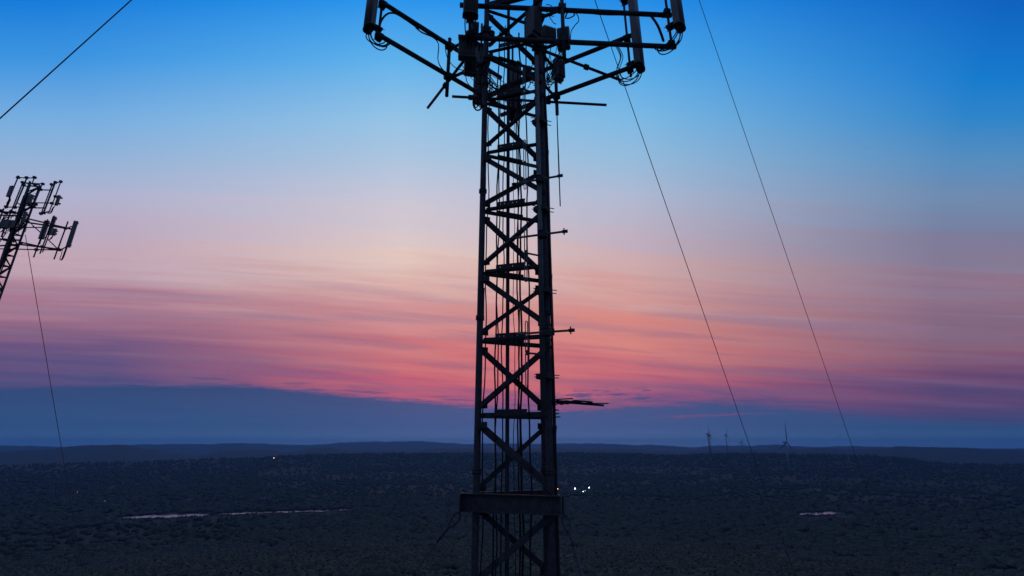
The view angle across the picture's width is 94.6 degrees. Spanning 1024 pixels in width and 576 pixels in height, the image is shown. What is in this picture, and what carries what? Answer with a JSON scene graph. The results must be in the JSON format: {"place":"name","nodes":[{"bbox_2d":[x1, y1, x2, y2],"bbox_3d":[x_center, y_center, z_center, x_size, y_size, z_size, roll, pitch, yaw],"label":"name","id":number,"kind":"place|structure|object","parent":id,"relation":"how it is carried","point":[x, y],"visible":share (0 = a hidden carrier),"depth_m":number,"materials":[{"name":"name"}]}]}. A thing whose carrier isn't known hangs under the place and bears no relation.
{"place":"outdoors","nodes":[
{"label":"outdoors","id":0,"kind":"place"},
{"bbox_2d":[32,180,62,214],"bbox_3d":[-29.731,-5.862,30.453,1.952,3.021,0.968,-5,-19,15],"label":"antenna mount","id":1,"kind":"object","parent":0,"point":[44,207],"visible":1,"depth_m":30.05,"materials":[{"name":"metal"}]},
{"bbox_2d":[25,195,33,204],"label":"panel antenna","id":2,"kind":"object","parent":1,"relation":"attached to","point":[30,198],"visible":1,"depth_m":29.95,"materials":[{"name":"plastic"}]},
{"bbox_2d":[54,195,62,205],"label":"panel antenna","id":3,"kind":"object","parent":1,"relation":"attached to","point":[58,198],"visible":1,"depth_m":30.68,"materials":[{"name":"plastic"}]},
{"bbox_2d":[25,234,82,573],"bbox_3d":[-27.715,41.907,34.527,0.032,82.393,39.074,-2,-19,6],"label":"guy wire","id":4,"kind":"object","parent":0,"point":[53,402],"visible":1,"depth_m":30.37,"materials":[{"name":"metal"}]},
{"bbox_2d":[120,514,207,518],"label":"lake","id":5,"kind":"structure","parent":0,"point":[168,516],"depth_m":1036.14,"materials":[{"name":"liquid"}]},
{"bbox_2d":[0,441,1023,571],"bbox_3d":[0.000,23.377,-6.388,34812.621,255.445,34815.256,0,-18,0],"label":"terrain","id":6,"kind":"structure","parent":0,"point":[10,456],"depth_m":3574.53,"materials":[{"name":"green plant"}]},
{"bbox_2d":[0,181,40,299],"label":"distant lattice tower","id":7,"kind":"structure","parent":6,"relation":"on","point":[8,245],"depth_m":29.40,"materials":[{"name":"metal"}]},
{"bbox_2d":[0,208,26,246],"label":"antenna mount","id":8,"kind":"object","parent":7,"relation":"attached to","point":[2,211],"visible":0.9,"depth_m":29.36,"materials":[{"name":"metal"}]},
{"bbox_2d":[0,219,10,228],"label":"panel antenna","id":9,"kind":"object","parent":8,"relation":"attached to","point":[4,223],"visible":1,"depth_m":29.19,"materials":[{"name":"plastic"}]},
{"bbox_2d":[8,220,16,228],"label":"panel antenna","id":10,"kind":"object","parent":8,"relation":"attached to","point":[12,224],"visible":1,"depth_m":29.30,"materials":[{"name":"plastic"}]},
{"bbox_2d":[18,211,27,229],"bbox_3d":[-30.633,-4.225,29.614,0.190,1.194,0.139,8,-20,-22],"label":"panel antenna","id":11,"kind":"object","parent":8,"relation":"attached to","point":[25,214],"visible":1,"depth_m":29.61,"materials":[{"name":"plastic"}]},
{"bbox_2d":[4,175,36,208],"bbox_3d":[-30.866,-6.068,29.690,1.618,2.458,0.818,-13,-22,34],"label":"antenna mount","id":12,"kind":"object","parent":7,"relation":"attached to","point":[24,183],"visible":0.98,"depth_m":29.77,"materials":[{"name":"metal"}]},
{"bbox_2d":[6,185,14,196],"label":"panel antenna","id":13,"kind":"object","parent":12,"relation":"attached to","point":[10,191],"visible":1,"depth_m":29.63,"materials":[{"name":"plastic"}]},
{"bbox_2d":[12,181,44,209],"bbox_3d":[-31.708,-5.814,30.796,1.636,2.757,0.605,0,-18,0],"label":"antenna mount","id":14,"kind":"object","parent":7,"relation":"attached to","point":[41,183],"visible":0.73,"depth_m":31.04,"materials":[{"name":"metal"}]},
{"bbox_2d":[0,215,71,259],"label":"antenna mount","id":15,"kind":"object","parent":7,"relation":"attached to","point":[43,247],"visible":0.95,"depth_m":28.84,"materials":[{"name":"metal"}]},
{"bbox_2d":[38,220,49,239],"bbox_3d":[-28.624,-3.546,28.934,0.286,1.214,0.232,4,-19,-11],"label":"panel antenna","id":16,"kind":"object","parent":15,"relation":"attached to","point":[44,233],"visible":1,"depth_m":28.84,"materials":[{"name":"plastic"}]},
{"bbox_2d":[48,216,56,234],"bbox_3d":[-28.668,-3.873,29.445,0.217,1.239,0.162,8,-20,-22],"label":"panel antenna","id":17,"kind":"object","parent":15,"relation":"attached to","point":[51,228],"visible":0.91,"depth_m":29.42,"materials":[{"name":"plastic"}]},
{"bbox_2d":[51,228,57,235],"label":"panel antenna","id":18,"kind":"object","parent":15,"relation":"attached to","point":[54,231],"visible":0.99,"depth_m":29.81,"materials":[{"name":"plastic"}]},
{"bbox_2d":[65,221,78,247],"bbox_3d":[-27.031,-3.312,29.042,0.236,1.749,0.149,10,-21,-27],"label":"panel antenna","id":19,"kind":"object","parent":15,"relation":"attached to","point":[71,234],"visible":1,"depth_m":28.98,"materials":[{"name":"plastic"}]},
{"bbox_2d":[218,509,346,514],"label":"creek","id":20,"kind":"structure","parent":6,"relation":"in","point":[269,512],"depth_m":1097.70,"materials":[{"name":"liquid"}]},
{"bbox_2d":[0,452,1023,575],"bbox_3d":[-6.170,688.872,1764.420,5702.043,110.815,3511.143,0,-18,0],"label":"woodland","id":21,"kind":"object","parent":6,"relation":"on","point":[365,535],"visible":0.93,"depth_m":936.68,"materials":[{"name":"green plant"}]},
{"bbox_2d":[459,0,564,575],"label":"lattice tower","id":22,"kind":"structure","parent":6,"relation":"on","point":[545,502],"depth_m":10.48,"materials":[{"name":"metal"}]},
{"bbox_2d":[0,0,131,118],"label":"guy wire","id":23,"kind":"object","parent":22,"relation":"attached to","point":[26,94],"visible":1,"depth_m":11.96,"materials":[{"name":"metal"}]},
{"bbox_2d":[411,512,460,575],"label":"guy wire","id":24,"kind":"object","parent":22,"relation":"attached to","point":[448,527],"visible":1,"depth_m":9.18,"materials":[{"name":"metal"}]},
{"bbox_2d":[374,0,501,104],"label":"antenna mount","id":25,"kind":"object","parent":22,"relation":"attached to","point":[379,36],"visible":0.84,"depth_m":13.33,"materials":[{"name":"metal"}]},
{"bbox_2d":[363,0,384,34],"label":"panel antenna","id":26,"kind":"object","parent":25,"relation":"attached to","point":[370,13],"visible":0.86,"depth_m":12.23,"materials":[{"name":"plastic"}]},
{"bbox_2d":[368,30,387,50],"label":"jumper cable","id":27,"kind":"object","parent":26,"relation":"hanging from","point":[374,46],"visible":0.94,"depth_m":12.21,"materials":[{"name":"black rubber"}]},
{"bbox_2d":[369,27,389,46],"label":"jumper cable","id":28,"kind":"object","parent":26,"relation":"hanging from","point":[374,41],"visible":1,"depth_m":12.07,"materials":[{"name":"black rubber"}]},
{"bbox_2d":[415,27,463,74],"bbox_3d":[-1.933,-6.687,13.621,1.754,1.631,0.383,1,-18,-3],"label":"jumper cable","id":29,"kind":"object","parent":25,"relation":"attached to","point":[437,42],"visible":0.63,"depth_m":13.70,"materials":[{"name":"black rubber"}]},
{"bbox_2d":[427,41,478,108],"bbox_3d":[-1.778,-6.088,13.697,0.110,0.120,3.096,12,-22,-33],"label":"tie pipe","id":30,"kind":"object","parent":25,"relation":"attached to","point":[443,86],"visible":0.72,"depth_m":14.02,"materials":[{"name":"metal"}]},
{"bbox_2d":[445,39,482,71],"bbox_3d":[-1.396,-6.610,13.388,1.285,1.666,0.076,-8,-20,23],"label":"jumper cable","id":31,"kind":"object","parent":25,"relation":"attached to","point":[451,63],"visible":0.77,"depth_m":13.44,"materials":[{"name":"black rubber"}]},
{"bbox_2d":[464,57,476,77],"bbox_3d":[-1.131,-5.988,12.799,0.336,0.660,0.267,4,-19,-11],"label":"radio unit","id":32,"kind":"object","parent":25,"relation":"attached to","point":[470,69],"visible":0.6,"depth_m":12.69,"materials":[{"name":"metal"}]},
{"bbox_2d":[471,21,478,34],"bbox_3d":[-1.081,-7.511,13.673,0.224,0.480,0.222,7,-19,-19],"label":"radio unit","id":33,"kind":"object","parent":25,"relation":"attached to","point":[477,24],"visible":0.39,"depth_m":13.61,"materials":[{"name":"metal"}]},
{"bbox_2d":[473,43,483,104],"bbox_3d":[-1.005,-6.824,14.928,0.407,2.265,0.517,3,-19,-9],"label":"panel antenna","id":34,"kind":"object","parent":25,"relation":"attached to","point":[477,55],"visible":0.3,"depth_m":14.90,"materials":[{"name":"plastic"}]},
{"bbox_2d":[480,72,490,575],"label":"coax cable","id":35,"kind":"object","parent":22,"relation":"attached to","point":[485,332],"visible":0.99,"depth_m":10.58,"materials":[{"name":"black rubber"}]},
{"bbox_2d":[492,32,499,575],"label":"coax cable","id":36,"kind":"object","parent":22,"relation":"attached to","point":[495,323],"visible":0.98,"depth_m":10.48,"materials":[{"name":"black rubber"}]},
{"bbox_2d":[494,77,500,575],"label":"coax cable","id":37,"kind":"object","parent":22,"relation":"attached to","point":[498,332],"visible":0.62,"depth_m":10.69,"materials":[{"name":"black rubber"}]},
{"bbox_2d":[500,25,505,575],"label":"coax cable","id":38,"kind":"object","parent":22,"relation":"attached to","point":[502,320],"visible":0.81,"depth_m":10.91,"materials":[{"name":"black rubber"}]},
{"bbox_2d":[512,49,515,575],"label":"coax cable","id":39,"kind":"object","parent":22,"relation":"attached to","point":[513,309],"visible":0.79,"depth_m":11.25,"materials":[{"name":"black rubber"}]},
{"bbox_2d":[515,60,520,575],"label":"coax cable","id":40,"kind":"object","parent":22,"relation":"attached to","point":[518,331],"visible":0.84,"depth_m":10.35,"materials":[{"name":"black rubber"}]},
{"bbox_2d":[517,61,520,552],"bbox_3d":[0.166,12.700,7.031,0.085,40.339,0.037,0,-18,0],"label":"coax cable","id":41,"kind":"object","parent":22,"relation":"attached to","point":[519,301],"visible":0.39,"depth_m":11.47,"materials":[{"name":"black rubber"}]},
{"bbox_2d":[518,33,524,575],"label":"coax cable","id":42,"kind":"object","parent":22,"relation":"attached to","point":[523,524],"visible":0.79,"depth_m":10.83,"materials":[{"name":"black rubber"}]},
{"bbox_2d":[524,46,532,575],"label":"coax cable","id":43,"kind":"object","parent":22,"relation":"attached to","point":[528,315],"visible":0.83,"depth_m":10.37,"materials":[{"name":"black rubber"}]},
{"bbox_2d":[522,55,559,414],"bbox_3d":[0.598,-1.733,10.899,0.809,9.030,0.371,13,-22,-33],"label":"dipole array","id":44,"kind":"object","parent":22,"relation":"attached to","point":[541,291],"visible":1,"depth_m":10.48,"materials":[{"name":"metal"}]},
{"bbox_2d":[512,174,562,185],"bbox_3d":[0.578,-2.541,11.054,1.234,0.170,0.170,-6,-19,16],"label":"side arm","id":45,"kind":"object","parent":44,"relation":"attached to","point":[541,178],"visible":1,"depth_m":11.00},
{"bbox_2d":[548,177,554,335],"bbox_3d":[0.856,-0.793,10.383,0.053,3.740,0.044,-7,-20,21],"label":"rod antenna","id":46,"kind":"object","parent":45,"relation":"attached to","point":[553,332],"visible":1,"depth_m":10.29,"materials":[{"name":"metal"}]},
{"bbox_2d":[556,105,560,205],"bbox_3d":[1.085,-3.145,11.058,0.031,2.750,0.031,-7,-20,21],"label":"whip antenna","id":47,"kind":"object","parent":45,"relation":"attached to","point":[558,157],"visible":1,"depth_m":10.99,"materials":[{"name":"metal"}]},
{"bbox_2d":[512,228,567,239],"bbox_3d":[0.609,-1.202,10.610,1.290,0.170,0.170,-6,-19,16],"label":"side arm","id":48,"kind":"object","parent":44,"relation":"attached to","point":[543,234],"visible":1,"depth_m":10.56},
{"bbox_2d":[512,326,574,336],"bbox_3d":[0.639,0.924,9.905,1.347,0.170,0.170,-6,-19,16],"label":"side arm","id":49,"kind":"object","parent":44,"relation":"attached to","point":[546,331],"visible":1,"depth_m":9.84},
{"bbox_2d":[544,108,547,229],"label":"coax cable","id":50,"kind":"object","parent":22,"relation":"attached to","point":[546,169],"visible":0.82,"depth_m":11.46,"materials":[{"name":"black rubber"}]},
{"bbox_2d":[542,25,555,38],"bbox_3d":[1.072,-7.384,13.790,0.400,0.570,0.267,7,-19,-19],"label":"radio unit","id":51,"kind":"object","parent":22,"relation":"attached to","point":[548,31],"visible":0.63,"depth_m":13.69,"materials":[{"name":"metal"}]},
{"bbox_2d":[544,106,556,566],"bbox_3d":[0.829,8.230,7.791,0.081,29.300,0.033,0,-18,0],"label":"coax cable","id":52,"kind":"object","parent":22,"relation":"attached to","point":[550,337],"visible":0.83,"depth_m":10.49,"materials":[{"name":"black rubber"}]},
{"bbox_2d":[544,71,558,575],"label":"coax cable","id":53,"kind":"object","parent":22,"relation":"attached to","point":[557,559],"visible":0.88,"depth_m":10.00,"materials":[{"name":"black rubber"}]},
{"bbox_2d":[545,72,559,575],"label":"coax cable","id":54,"kind":"object","parent":22,"relation":"attached to","point":[553,360],"visible":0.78,"depth_m":9.72,"materials":[{"name":"black rubber"}]},
{"bbox_2d":[458,0,676,60],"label":"antenna mount","id":55,"kind":"object","parent":22,"relation":"attached to","point":[562,9],"visible":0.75,"depth_m":12.54,"materials":[{"name":"metal"}]},
{"bbox_2d":[458,38,475,61],"bbox_3d":[-1.171,-6.227,12.384,0.464,0.690,0.334,2,-18,-5],"label":"radio unit","id":56,"kind":"object","parent":55,"relation":"attached to","point":[466,53],"visible":0.81,"depth_m":12.26,"materials":[{"name":"metal"}]},
{"bbox_2d":[462,0,477,23],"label":"panel antenna","id":57,"kind":"object","parent":55,"relation":"attached to","point":[470,8],"visible":0.91,"depth_m":12.04,"materials":[{"name":"plastic"}]},
{"bbox_2d":[464,17,468,45],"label":"jumper cable","id":58,"kind":"object","parent":57,"relation":"hanging from","point":[465,30],"visible":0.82,"depth_m":12.01,"materials":[{"name":"black rubber"}]},
{"bbox_2d":[470,18,471,47],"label":"jumper cable","id":59,"kind":"object","parent":57,"relation":"hanging from","point":[471,33],"visible":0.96,"depth_m":12.03,"materials":[{"name":"black rubber"}]},
{"bbox_2d":[475,18,476,46],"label":"jumper cable","id":60,"kind":"object","parent":57,"relation":"hanging from","point":[476,32],"visible":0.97,"depth_m":12.01,"materials":[{"name":"black rubber"}]},
{"bbox_2d":[524,5,541,44],"bbox_3d":[0.546,-7.058,12.703,0.320,1.171,0.423,16,-24,-39],"label":"radio unit","id":61,"kind":"object","parent":55,"relation":"attached to","point":[533,24],"visible":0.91,"depth_m":12.56,"materials":[{"name":"metal"}]},
{"bbox_2d":[557,26,570,51],"bbox_3d":[1.376,-6.638,12.604,0.336,0.810,0.267,-5,-19,14],"label":"radio unit","id":62,"kind":"object","parent":55,"relation":"attached to","point":[567,32],"visible":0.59,"depth_m":12.52,"materials":[{"name":"metal"}]},
{"bbox_2d":[571,9,662,40],"bbox_3d":[2.812,-7.077,12.708,2.427,1.015,0.049,1,-18,-3],"label":"jumper cable","id":63,"kind":"object","parent":55,"relation":"attached to","point":[621,14],"visible":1,"depth_m":12.78,"materials":[{"name":"black rubber"}]},
{"bbox_2d":[572,10,663,41],"bbox_3d":[2.832,-7.048,12.689,2.427,1.015,0.049,1,-18,-3],"label":"jumper cable","id":64,"kind":"object","parent":55,"relation":"attached to","point":[620,15],"visible":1,"depth_m":12.77,"materials":[{"name":"black rubber"}]},
{"bbox_2d":[573,9,664,40],"bbox_3d":[2.857,-7.087,12.700,2.427,1.015,0.049,1,-18,-3],"label":"jumper cable","id":65,"kind":"object","parent":55,"relation":"attached to","point":[624,13],"visible":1,"depth_m":12.78,"materials":[{"name":"black rubber"}]},
{"bbox_2d":[664,0,685,33],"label":"panel antenna","id":66,"kind":"object","parent":55,"relation":"attached to","point":[678,21],"visible":0.96,"depth_m":12.44,"materials":[{"name":"plastic"}]},
{"bbox_2d":[655,27,677,47],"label":"jumper cable","id":67,"kind":"object","parent":66,"relation":"hanging from","point":[668,41],"visible":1,"depth_m":12.32,"materials":[{"name":"black rubber"}]},
{"bbox_2d":[654,30,680,51],"bbox_3d":[4.103,-6.500,12.506,0.744,0.495,0.078,-9,-20,25],"label":"jumper cable","id":68,"kind":"object","parent":66,"relation":"hanging from","point":[672,46],"visible":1,"depth_m":12.41,"materials":[{"name":"black rubber"}]},
{"bbox_2d":[657,31,677,49],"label":"jumper cable","id":69,"kind":"object","parent":66,"relation":"hanging from","point":[670,42],"visible":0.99,"depth_m":12.40,"materials":[{"name":"black rubber"}]},
{"bbox_2d":[657,32,679,54],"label":"jumper cable","id":70,"kind":"object","parent":66,"relation":"hanging from","point":[671,50],"visible":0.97,"depth_m":12.46,"materials":[{"name":"black rubber"}]},
{"bbox_2d":[656,33,682,50],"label":"jumper cable","id":71,"kind":"object","parent":66,"relation":"hanging from","point":[672,47],"visible":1,"depth_m":12.43,"materials":[{"name":"black rubber"}]},
{"bbox_2d":[501,2,635,117],"bbox_3d":[1.325,-7.104,14.191,4.359,3.560,1.363,-10,-21,27],"label":"antenna mount","id":72,"kind":"object","parent":22,"relation":"attached to","point":[555,96],"visible":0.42,"depth_m":14.05,"materials":[{"name":"metal"}]},
{"bbox_2d":[510,64,519,120],"bbox_3d":[0.057,-6.588,15.637,0.407,2.265,0.517,-5,-19,14],"label":"panel antenna","id":73,"kind":"object","parent":72,"relation":"attached to","point":[515,77],"visible":0.18,"depth_m":15.78,"materials":[{"name":"plastic"}]},
{"bbox_2d":[523,65,531,80],"bbox_3d":[0.441,-6.103,13.469,0.224,0.480,0.245,-7,-19,19],"label":"radio unit","id":74,"kind":"object","parent":72,"relation":"attached to","point":[529,69],"visible":0.56,"depth_m":13.39,"materials":[{"name":"metal"}]},
{"bbox_2d":[452,95,606,105],"bbox_3d":[0.561,-5.786,14.604,4.797,0.120,0.110,1,-18,-4],"label":"tie pipe","id":75,"kind":"object","parent":72,"relation":"attached to","point":[470,97],"visible":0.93,"depth_m":14.63,"materials":[{"name":"metal"}]},
{"bbox_2d":[552,57,564,83],"bbox_3d":[1.399,-6.615,14.377,0.304,0.900,0.334,14,-23,-36],"label":"radio unit","id":76,"kind":"object","parent":72,"relation":"attached to","point":[561,68],"visible":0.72,"depth_m":14.25,"materials":[{"name":"metal"}]},
{"bbox_2d":[620,0,644,73],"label":"panel antenna","id":77,"kind":"object","parent":72,"relation":"attached to","point":[638,54],"visible":0.82,"depth_m":13.43,"materials":[{"name":"plastic"}]},
{"bbox_2d":[616,69,638,81],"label":"jumper cable","id":78,"kind":"object","parent":77,"relation":"hanging from","point":[628,80],"visible":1,"depth_m":13.25,"materials":[{"name":"black rubber"}]},
{"bbox_2d":[617,72,641,84],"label":"jumper cable","id":79,"kind":"object","parent":77,"relation":"attached to","point":[631,84],"visible":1,"depth_m":13.33,"materials":[{"name":"black rubber"}]},
{"bbox_2d":[561,515,583,575],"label":"guy wire","id":80,"kind":"object","parent":22,"relation":"attached to","point":[574,549],"visible":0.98,"depth_m":8.48,"materials":[{"name":"metal"}]},
{"bbox_2d":[524,43,621,80],"bbox_3d":[1.755,-6.256,13.128,3.126,0.120,0.110,8,-20,-24],"label":"tie pipe","id":81,"kind":"object","parent":22,"relation":"attached to","point":[586,67],"visible":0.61,"depth_m":13.12,"materials":[{"name":"metal"}]},
{"bbox_2d":[553,398,608,405],"bbox_3d":[1.428,2.349,9.729,1.190,0.157,0.160,3,-19,-8],"label":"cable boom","id":82,"kind":"object","parent":22,"relation":"attached to","point":[562,401],"visible":1,"depth_m":9.71,"materials":[{"name":"metal"}]},
{"bbox_2d":[595,1,794,574],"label":"guy wire","id":83,"kind":"object","parent":22,"relation":"attached to","point":[690,276],"visible":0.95,"depth_m":25.26,"materials":[{"name":"metal"}]},
{"bbox_2d":[706,429,711,456],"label":"wind turbine","id":84,"kind":"object","parent":6,"relation":"on","point":[708,442],"visible":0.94,"depth_m":2808.63,"materials":[{"name":"paint"}]},
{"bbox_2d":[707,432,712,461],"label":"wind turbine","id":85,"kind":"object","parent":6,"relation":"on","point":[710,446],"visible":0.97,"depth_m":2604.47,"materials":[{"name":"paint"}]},
{"bbox_2d":[779,426,795,476],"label":"wind turbine","id":86,"kind":"object","parent":6,"relation":"on","point":[785,443],"visible":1,"depth_m":2051.46,"materials":[{"name":"paint"}]},
{"bbox_2d":[699,0,896,575],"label":"guy wire","id":87,"kind":"object","parent":6,"relation":"attached to","point":[792,272],"visible":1,"depth_m":38.85,"materials":[{"name":"metal"}]},
{"bbox_2d":[0,0,1023,448],"label":"sky","id":88,"kind":"structure","parent":0,"point":[276,238],"materials":[{"name":"blue"}]},
{"bbox_2d":[800,511,844,514],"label":"pond","id":89,"kind":"structure","parent":0,"point":[817,513],"depth_m":1081.63,"materials":[{"name":"liquid"}]}
]}

